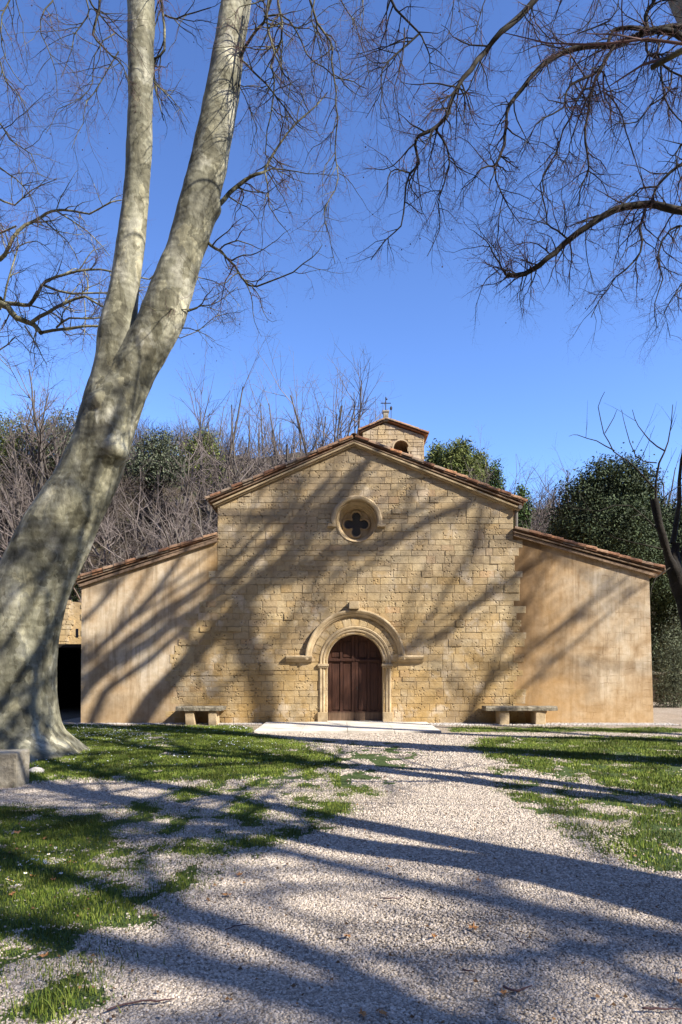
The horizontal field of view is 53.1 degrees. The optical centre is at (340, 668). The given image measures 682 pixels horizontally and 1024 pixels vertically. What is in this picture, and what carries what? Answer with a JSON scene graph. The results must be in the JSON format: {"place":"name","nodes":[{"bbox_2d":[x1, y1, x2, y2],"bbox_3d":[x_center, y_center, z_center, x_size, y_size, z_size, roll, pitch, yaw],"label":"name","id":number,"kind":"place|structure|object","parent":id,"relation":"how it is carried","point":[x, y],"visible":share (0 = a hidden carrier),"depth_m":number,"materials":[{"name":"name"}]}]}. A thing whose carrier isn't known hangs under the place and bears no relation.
{"place":"outdoors","nodes":[
{"label":"outdoors","id":0,"kind":"place"},
{"bbox_2d":[0,452,681,1023],"bbox_3d":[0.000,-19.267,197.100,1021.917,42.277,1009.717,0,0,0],"label":"ground","id":1,"kind":"structure","parent":0,"point":[672,714],"depth_m":5.33,"materials":[{"name":"grey gravel"}]},
{"bbox_2d":[0,748,29,787],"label":"stone block","id":2,"kind":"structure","parent":1,"relation":"on","point":[14,767],"depth_m":9.16,"materials":[{"name":"beige stone"}]},
{"bbox_2d":[0,409,54,541],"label":"evergreen tree","id":3,"kind":"object","parent":1,"relation":"on","point":[2,441],"visible":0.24,"depth_m":45.59,"materials":[{"name":"green plant"}]},
{"bbox_2d":[29,767,43,772],"bbox_3d":[-4.672,1.553,10.481,0.242,0.095,0.172,0,0,0],"label":"rock","id":4,"kind":"object","parent":1,"relation":"on","point":[37,769],"visible":0.59,"depth_m":10.43,"materials":[{"name":"stone"}]},
{"bbox_2d":[0,398,75,547],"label":"bare tree","id":5,"kind":"object","parent":1,"relation":"on","point":[27,467],"visible":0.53,"depth_m":43.31,"materials":[{"name":"brown plant"}]},
{"bbox_2d":[0,349,82,520],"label":"bare tree","id":6,"kind":"object","parent":1,"relation":"on","point":[39,438],"visible":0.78,"depth_m":43.50,"materials":[{"name":"brown plant"}]},
{"bbox_2d":[23,404,77,475],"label":"evergreen tree","id":7,"kind":"object","parent":1,"relation":"on","point":[47,452],"visible":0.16,"depth_m":46.17,"materials":[{"name":"green plant"}]},
{"bbox_2d":[0,450,108,570],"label":"bare tree","id":8,"kind":"object","parent":1,"relation":"on","point":[11,523],"visible":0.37,"depth_m":35.05,"materials":[{"name":"brown plant"}]},
{"bbox_2d":[0,382,130,492],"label":"bare tree","id":9,"kind":"object","parent":1,"relation":"on","point":[46,470],"visible":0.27,"depth_m":44.51,"materials":[{"name":"brown plant"}]},
{"bbox_2d":[57,644,80,708],"bbox_3d":[-10.775,0.464,26.750,5.450,2.671,5.500,0,0,0],"label":"doorway","id":10,"kind":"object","parent":1,"relation":"on","point":[69,676],"visible":0.06,"depth_m":27.95,"materials":[{"name":"black stone"}]},
{"bbox_2d":[59,600,81,643],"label":"outbuilding","id":11,"kind":"structure","parent":1,"relation":"on","point":[70,632],"depth_m":30.00,"materials":[{"name":"stone"}]},
{"bbox_2d":[14,362,135,485],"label":"bare tree","id":12,"kind":"object","parent":1,"relation":"on","point":[59,439],"visible":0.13,"depth_m":41.36,"materials":[{"name":"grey plant"}]},
{"bbox_2d":[70,581,81,601],"bbox_3d":[-15.494,-2.557,35.877,3.929,5.830,3.680,0,0,0],"label":"shrub","id":13,"kind":"object","parent":1,"relation":"on","point":[75,599],"visible":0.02,"depth_m":35.94,"materials":[{"name":"green plant"}]},
{"bbox_2d":[10,437,142,543],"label":"bare tree","id":14,"kind":"object","parent":1,"relation":"on","point":[110,504],"visible":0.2,"depth_m":41.28,"materials":[{"name":"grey plant"}]},
{"bbox_2d":[0,465,166,602],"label":"bare tree","id":15,"kind":"object","parent":1,"relation":"on","point":[100,556],"visible":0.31,"depth_m":32.93,"materials":[{"name":"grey plant"}]},
{"bbox_2d":[2,463,197,601],"bbox_3d":[-12.894,-4.264,36.239,10.576,13.174,7.895,0,0,-9],"label":"bare tree","id":16,"kind":"object","parent":1,"relation":"on","point":[86,564],"visible":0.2,"depth_m":35.76,"materials":[{"name":"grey plant"}]},
{"bbox_2d":[42,479,186,569],"bbox_3d":[-11.457,-3.915,34.232,9.402,11.386,7.510,0,0,7],"label":"bare tree","id":17,"kind":"object","parent":1,"relation":"on","point":[95,552],"visible":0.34,"depth_m":33.65,"materials":[{"name":"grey plant"}]},
{"bbox_2d":[97,492,145,562],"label":"bare tree","id":18,"kind":"object","parent":1,"relation":"on","point":[115,509],"visible":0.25,"depth_m":42.13,"materials":[{"name":"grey plant"}]},
{"bbox_2d":[0,81,246,394],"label":"plane tree","id":19,"kind":"object","parent":1,"relation":"on","point":[5,304],"visible":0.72,"depth_m":15.90,"materials":[{"name":"brown plant"}]},
{"bbox_2d":[113,438,142,510],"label":"evergreen tree","id":20,"kind":"object","parent":1,"relation":"on","point":[127,463],"visible":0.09,"depth_m":49.82,"materials":[{"name":"green plant"}]},
{"bbox_2d":[126,394,178,532],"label":"bare tree","id":21,"kind":"object","parent":1,"relation":"on","point":[146,491],"visible":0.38,"depth_m":45.45,"materials":[{"name":"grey plant"}]},
{"bbox_2d":[34,724,275,765],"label":"daisies","id":22,"kind":"object","parent":1,"relation":"on","point":[150,737],"visible":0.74,"depth_m":15.79,"materials":[{"name":"white plant"}]},
{"bbox_2d":[124,417,187,541],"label":"bare tree","id":23,"kind":"object","parent":1,"relation":"on","point":[145,508],"visible":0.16,"depth_m":46.72,"materials":[{"name":"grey plant"}]},
{"bbox_2d":[100,474,217,551],"bbox_3d":[-8.146,-3.654,34.145,9.139,11.919,7.300,0,0,44],"label":"bare tree","id":24,"kind":"object","parent":1,"relation":"on","point":[175,525],"visible":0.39,"depth_m":33.98,"materials":[{"name":"grey plant"}]},
{"bbox_2d":[127,422,193,548],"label":"evergreen tree","id":25,"kind":"object","parent":1,"relation":"on","point":[165,446],"visible":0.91,"depth_m":44.55,"materials":[{"name":"green plant"}]},
{"bbox_2d":[112,416,222,555],"bbox_3d":[-9.520,-6.511,40.158,7.809,16.996,8.298,0,0,0],"label":"bare tree","id":26,"kind":"object","parent":1,"relation":"on","point":[185,499],"visible":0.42,"depth_m":38.67,"materials":[{"name":"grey plant"}]},
{"bbox_2d":[74,723,262,724],"bbox_3d":[-5.002,1.585,19.757,5.455,0.022,0.496,0,0,0],"label":"pebble strip","id":27,"kind":"object","parent":1,"relation":"on","point":[168,723],"visible":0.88,"depth_m":19.69,"materials":[{"name":"grey gravel"}]},
{"bbox_2d":[168,399,191,522],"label":"bare tree","id":28,"kind":"object","parent":1,"relation":"on","point":[181,444],"visible":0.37,"depth_m":49.82,"materials":[{"name":"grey plant"}]},
{"bbox_2d":[110,437,263,553],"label":"bare tree","id":29,"kind":"object","parent":1,"relation":"on","point":[178,511],"visible":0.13,"depth_m":43.15,"materials":[{"name":"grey plant"}]},
{"bbox_2d":[144,438,234,545],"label":"bare tree","id":30,"kind":"object","parent":1,"relation":"on","point":[197,512],"visible":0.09,"depth_m":43.25,"materials":[{"name":"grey plant"}]},
{"bbox_2d":[0,0,399,761],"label":"plane tree","id":31,"kind":"object","parent":1,"relation":"on","point":[46,554],"visible":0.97,"depth_m":12.48,"materials":[{"name":"grey plant"}]},
{"bbox_2d":[175,705,225,724],"bbox_3d":[-4.021,1.345,19.612,1.339,0.573,0.646,0,0,0],"label":"stone bench","id":32,"kind":"object","parent":1,"relation":"on","point":[191,714],"visible":0.85,"depth_m":19.35,"materials":[{"name":"stone"}]},
{"bbox_2d":[142,453,260,540],"bbox_3d":[-7.481,-4.966,38.182,7.234,14.656,8.639,0,0,-26],"label":"bare tree","id":33,"kind":"object","parent":1,"relation":"on","point":[191,525],"visible":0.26,"depth_m":39.05,"materials":[{"name":"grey plant"}]},
{"bbox_2d":[129,417,279,554],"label":"bare tree","id":34,"kind":"object","parent":1,"relation":"on","point":[212,467],"visible":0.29,"depth_m":43.01,"materials":[{"name":"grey plant"}]},
{"bbox_2d":[178,424,233,529],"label":"evergreen tree","id":35,"kind":"object","parent":1,"relation":"on","point":[192,450],"visible":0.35,"depth_m":46.60,"materials":[{"name":"green plant"}]},
{"bbox_2d":[167,362,248,526],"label":"bare tree","id":36,"kind":"object","parent":1,"relation":"on","point":[212,426],"visible":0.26,"depth_m":48.18,"materials":[{"name":"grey plant"}]},
{"bbox_2d":[169,319,278,532],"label":"bare tree","id":37,"kind":"object","parent":1,"relation":"on","point":[232,444],"visible":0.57,"depth_m":43.14,"materials":[{"name":"brown plant"}]},
{"bbox_2d":[164,426,297,495],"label":"bare tree","id":38,"kind":"object","parent":1,"relation":"on","point":[237,480],"visible":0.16,"depth_m":41.43,"materials":[{"name":"brown plant"}]},
{"bbox_2d":[189,442,325,531],"bbox_3d":[-4.520,-6.104,42.180,9.768,17.658,13.085,0,0,41],"label":"bare tree","id":39,"kind":"object","parent":1,"relation":"on","point":[230,482],"visible":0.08,"depth_m":38.18,"materials":[{"name":"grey plant"}]},
{"bbox_2d":[207,349,328,485],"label":"bare tree","id":40,"kind":"object","parent":1,"relation":"on","point":[318,438],"visible":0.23,"depth_m":49.05,"materials":[{"name":"brown plant"}]},
{"bbox_2d":[227,420,343,476],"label":"bare tree","id":41,"kind":"object","parent":1,"relation":"on","point":[261,469],"visible":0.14,"depth_m":42.26,"materials":[{"name":"brown plant"}]},
{"bbox_2d":[243,353,330,473],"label":"bare tree","id":42,"kind":"object","parent":1,"relation":"on","point":[278,460],"visible":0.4,"depth_m":49.98,"materials":[{"name":"brown plant"}]},
{"bbox_2d":[250,328,384,469],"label":"bare tree","id":43,"kind":"object","parent":1,"relation":"on","point":[341,411],"visible":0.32,"depth_m":45.80,"materials":[{"name":"brown plant"}]},
{"bbox_2d":[292,359,368,442],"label":"bare tree","id":44,"kind":"object","parent":1,"relation":"on","point":[337,402],"visible":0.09,"depth_m":49.11,"materials":[{"name":"brown plant"}]},
{"bbox_2d":[0,732,681,1023],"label":"gravel stones","id":45,"kind":"object","parent":1,"relation":"on","point":[666,998],"visible":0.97,"depth_m":4.58,"materials":[{"name":"grey gravel"}]},
{"bbox_2d":[107,997,175,1010],"bbox_3d":[-0.940,1.573,3.218,0.316,0.016,0.046,0,0,-23],"label":"fallen stick","id":46,"kind":"object","parent":45,"relation":"on","point":[128,1003],"visible":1,"depth_m":3.22,"materials":[{"name":"brown wood"}]},
{"bbox_2d":[225,924,255,929],"bbox_3d":[-0.611,1.577,4.177,0.198,0.022,0.014,0,0,-18],"label":"fallen stick","id":47,"kind":"object","parent":45,"relation":"on","point":[239,925],"visible":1,"depth_m":4.17,"materials":[{"name":"brown wood"}]},
{"bbox_2d":[380,896,403,898],"bbox_3d":[0.355,1.573,4.689,0.174,0.020,0.052,0,0,-11],"label":"fallen stick","id":48,"kind":"object","parent":45,"relation":"on","point":[390,898],"visible":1,"depth_m":4.67,"materials":[{"name":"grey wood"}]},
{"bbox_2d":[502,985,531,991],"bbox_3d":[0.877,1.577,3.362,0.150,0.018,0.069,0,0,0],"label":"fallen stick","id":49,"kind":"object","parent":45,"relation":"on","point":[511,989],"visible":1,"depth_m":3.35,"materials":[{"name":"brown wood"}]},
{"bbox_2d":[642,1007,681,1009],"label":"fallen stick","id":50,"kind":"object","parent":45,"relation":"on","point":[653,1008],"visible":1,"depth_m":3.15,"materials":[{"name":"brown wood"}]},
{"bbox_2d":[0,723,681,1023],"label":"grass","id":51,"kind":"structure","parent":1,"relation":"on","point":[215,734],"depth_m":8.27,"materials":[{"name":"green plant"}]},
{"bbox_2d":[0,411,681,669],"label":"undergrowth","id":52,"kind":"object","parent":1,"relation":"on","point":[129,484],"visible":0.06,"depth_m":57.60,"materials":[{"name":"brown plant"}]},
{"bbox_2d":[1,733,681,1023],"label":"leaf litter","id":53,"kind":"object","parent":1,"relation":"on","point":[390,954],"visible":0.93,"depth_m":4.36,"materials":[{"name":"brown plant"}]},
{"bbox_2d":[254,722,440,732],"bbox_3d":[0.163,1.619,18.400,4.665,0.161,2.900,0,0,0],"label":"paved apron","id":54,"kind":"object","parent":1,"relation":"on","point":[345,727],"visible":0.76,"depth_m":17.90,"materials":[{"name":"stone"}]},
{"bbox_2d":[311,341,394,450],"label":"bare tree","id":55,"kind":"object","parent":1,"relation":"on","point":[352,418],"visible":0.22,"depth_m":43.72,"materials":[{"name":"brown plant"}]},
{"bbox_2d":[359,1008,367,1016],"bbox_3d":[0.103,1.572,3.122,0.050,0.018,0.053,18,6,-37],"label":"dry leaf","id":56,"kind":"object","parent":1,"relation":"on","point":[363,1013],"visible":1,"depth_m":3.12,"materials":[{"name":"brown plant"}]},
{"bbox_2d":[76,397,665,722],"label":"church","id":57,"kind":"structure","parent":1,"relation":"on","point":[381,570],"depth_m":19.99,"materials":[{"name":"stone"}]},
{"bbox_2d":[328,635,381,720],"bbox_3d":[0.415,0.305,20.339,1.620,2.629,0.202,0,0,0],"label":"door","id":58,"kind":"structure","parent":57,"relation":"in","point":[354,661],"depth_m":20.34,"materials":[{"name":"brown wood"}]},
{"bbox_2d":[328,495,385,541],"bbox_3d":[0.458,-4.393,20.181,1.700,1.363,0.619,0,0,0],"label":"round window","id":59,"kind":"structure","parent":57,"relation":"in","point":[356,521],"depth_m":20.26,"materials":[{"name":"stone"}]},
{"bbox_2d":[424,438,449,465],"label":"pine tree","id":60,"kind":"object","parent":1,"relation":"on","point":[432,455],"visible":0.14,"depth_m":45.66,"materials":[{"name":"green plant"}]},
{"bbox_2d":[433,435,486,481],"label":"pine tree","id":61,"kind":"object","parent":1,"relation":"on","point":[458,456],"visible":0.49,"depth_m":44.41,"materials":[{"name":"green plant"}]},
{"bbox_2d":[470,445,492,485],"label":"pine tree","id":62,"kind":"object","parent":1,"relation":"on","point":[480,455],"visible":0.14,"depth_m":46.61,"materials":[{"name":"green plant"}]},
{"bbox_2d":[449,457,532,519],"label":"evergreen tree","id":63,"kind":"object","parent":1,"relation":"on","point":[481,471],"visible":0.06,"depth_m":41.46,"materials":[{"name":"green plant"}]},
{"bbox_2d":[484,458,507,489],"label":"ivy clad tree","id":64,"kind":"object","parent":1,"relation":"on","point":[496,479],"visible":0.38,"depth_m":41.84,"materials":[{"name":"green plant"}]},
{"bbox_2d":[327,0,681,374],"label":"plane tree","id":65,"kind":"object","parent":1,"relation":"on","point":[668,30],"visible":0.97,"depth_m":10.55,"materials":[{"name":"brown plant"}]},
{"bbox_2d":[458,454,554,530],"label":"bare tree","id":66,"kind":"object","parent":1,"relation":"on","point":[510,490],"visible":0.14,"depth_m":41.99,"materials":[{"name":"brown plant"}]},
{"bbox_2d":[477,454,553,529],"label":"bare tree","id":67,"kind":"object","parent":1,"relation":"on","point":[519,479],"visible":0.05,"depth_m":44.11,"materials":[{"name":"brown plant"}]},
{"bbox_2d":[481,705,557,724],"bbox_3d":[5.117,1.343,19.614,2.037,0.582,0.651,0,0,0],"label":"stone bench","id":68,"kind":"object","parent":1,"relation":"on","point":[538,714],"visible":0.88,"depth_m":19.35,"materials":[{"name":"stone"}]},
{"bbox_2d":[509,483,536,529],"bbox_3d":[10.528,-4.385,40.066,1.836,12.916,1.717,0,0,-15],"label":"ivy clad tree","id":69,"kind":"object","parent":1,"relation":"on","point":[522,515],"visible":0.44,"depth_m":39.77,"materials":[{"name":"green plant"}]},
{"bbox_2d":[522,493,552,532],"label":"bare tree","id":70,"kind":"object","parent":1,"relation":"on","point":[532,520],"visible":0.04,"depth_m":38.68,"materials":[{"name":"brown plant"}]},
{"bbox_2d":[520,470,560,531],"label":"bare tree","id":71,"kind":"object","parent":1,"relation":"on","point":[544,504],"visible":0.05,"depth_m":46.30,"materials":[{"name":"brown plant"}]},
{"bbox_2d":[518,460,568,532],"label":"bare tree","id":72,"kind":"object","parent":1,"relation":"on","point":[535,522],"visible":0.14,"depth_m":41.90,"materials":[{"name":"brown plant"}]},
{"bbox_2d":[529,465,568,532],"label":"bare tree","id":73,"kind":"object","parent":1,"relation":"on","point":[543,502],"visible":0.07,"depth_m":45.43,"materials":[{"name":"brown plant"}]},
{"bbox_2d":[530,458,575,530],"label":"bare tree","id":74,"kind":"object","parent":1,"relation":"on","point":[552,495],"visible":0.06,"depth_m":46.47,"materials":[{"name":"brown plant"}]},
{"bbox_2d":[429,722,678,724],"bbox_3d":[6.076,1.585,19.608,7.104,0.022,0.798,0,0,0],"label":"pebble strip","id":75,"kind":"object","parent":1,"relation":"on","point":[553,723],"visible":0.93,"depth_m":19.41,"materials":[{"name":"grey gravel"}]},
{"bbox_2d":[531,442,583,532],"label":"bare tree","id":76,"kind":"object","parent":1,"relation":"on","point":[567,475],"visible":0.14,"depth_m":44.75,"materials":[{"name":"brown plant"}]},
{"bbox_2d":[537,514,577,533],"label":"holm oak","id":77,"kind":"object","parent":1,"relation":"on","point":[551,525],"depth_m":33.89,"materials":[{"name":"green plant"}]},
{"bbox_2d":[501,0,681,132],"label":"plane tree","id":78,"kind":"object","parent":1,"relation":"on","point":[656,63],"visible":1,"depth_m":5.23,"materials":[{"name":"brown plant"}]},
{"bbox_2d":[522,499,663,529],"bbox_3d":[13.153,-4.193,39.745,10.007,13.051,7.994,0,0,-6],"label":"bare tree","id":79,"kind":"object","parent":1,"relation":"on","point":[545,515],"visible":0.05,"depth_m":39.91,"materials":[{"name":"brown plant"}]},
{"bbox_2d":[534,440,681,600],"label":"holm oak","id":80,"kind":"object","parent":1,"relation":"on","point":[609,485],"visible":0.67,"depth_m":29.95,"materials":[{"name":"green plant"}]},
{"bbox_2d":[568,392,681,628],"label":"tree","id":81,"kind":"object","parent":1,"relation":"on","point":[673,560],"visible":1,"depth_m":11.02,"materials":[{"name":"brown plant"}]},
{"bbox_2d":[648,435,681,669],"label":"bare tree","id":82,"kind":"object","parent":1,"relation":"on","point":[670,493],"visible":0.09,"depth_m":43.56,"materials":[{"name":"brown plant"}]},
{"bbox_2d":[650,593,681,672],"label":"shrub","id":83,"kind":"object","parent":1,"relation":"on","point":[655,621],"visible":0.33,"depth_m":33.04,"materials":[{"name":"green plant"}]},
{"bbox_2d":[650,499,681,667],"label":"holm oak","id":84,"kind":"object","parent":1,"relation":"on","point":[669,599],"visible":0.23,"depth_m":32.65,"materials":[{"name":"green plant"}]},
{"bbox_2d":[651,605,681,707],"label":"shrub","id":85,"kind":"object","parent":1,"relation":"on","point":[664,688],"visible":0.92,"depth_m":28.30,"materials":[{"name":"green plant"}]},
{"bbox_2d":[652,671,681,701],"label":"wall","id":86,"kind":"structure","parent":1,"relation":"on","point":[654,677],"depth_m":32.51,"materials":[{"name":"grey stone"}]},
{"bbox_2d":[0,0,681,510],"label":"sky","id":87,"kind":"structure","parent":0,"point":[527,396],"materials":[{"name":"blue"}]}
]}

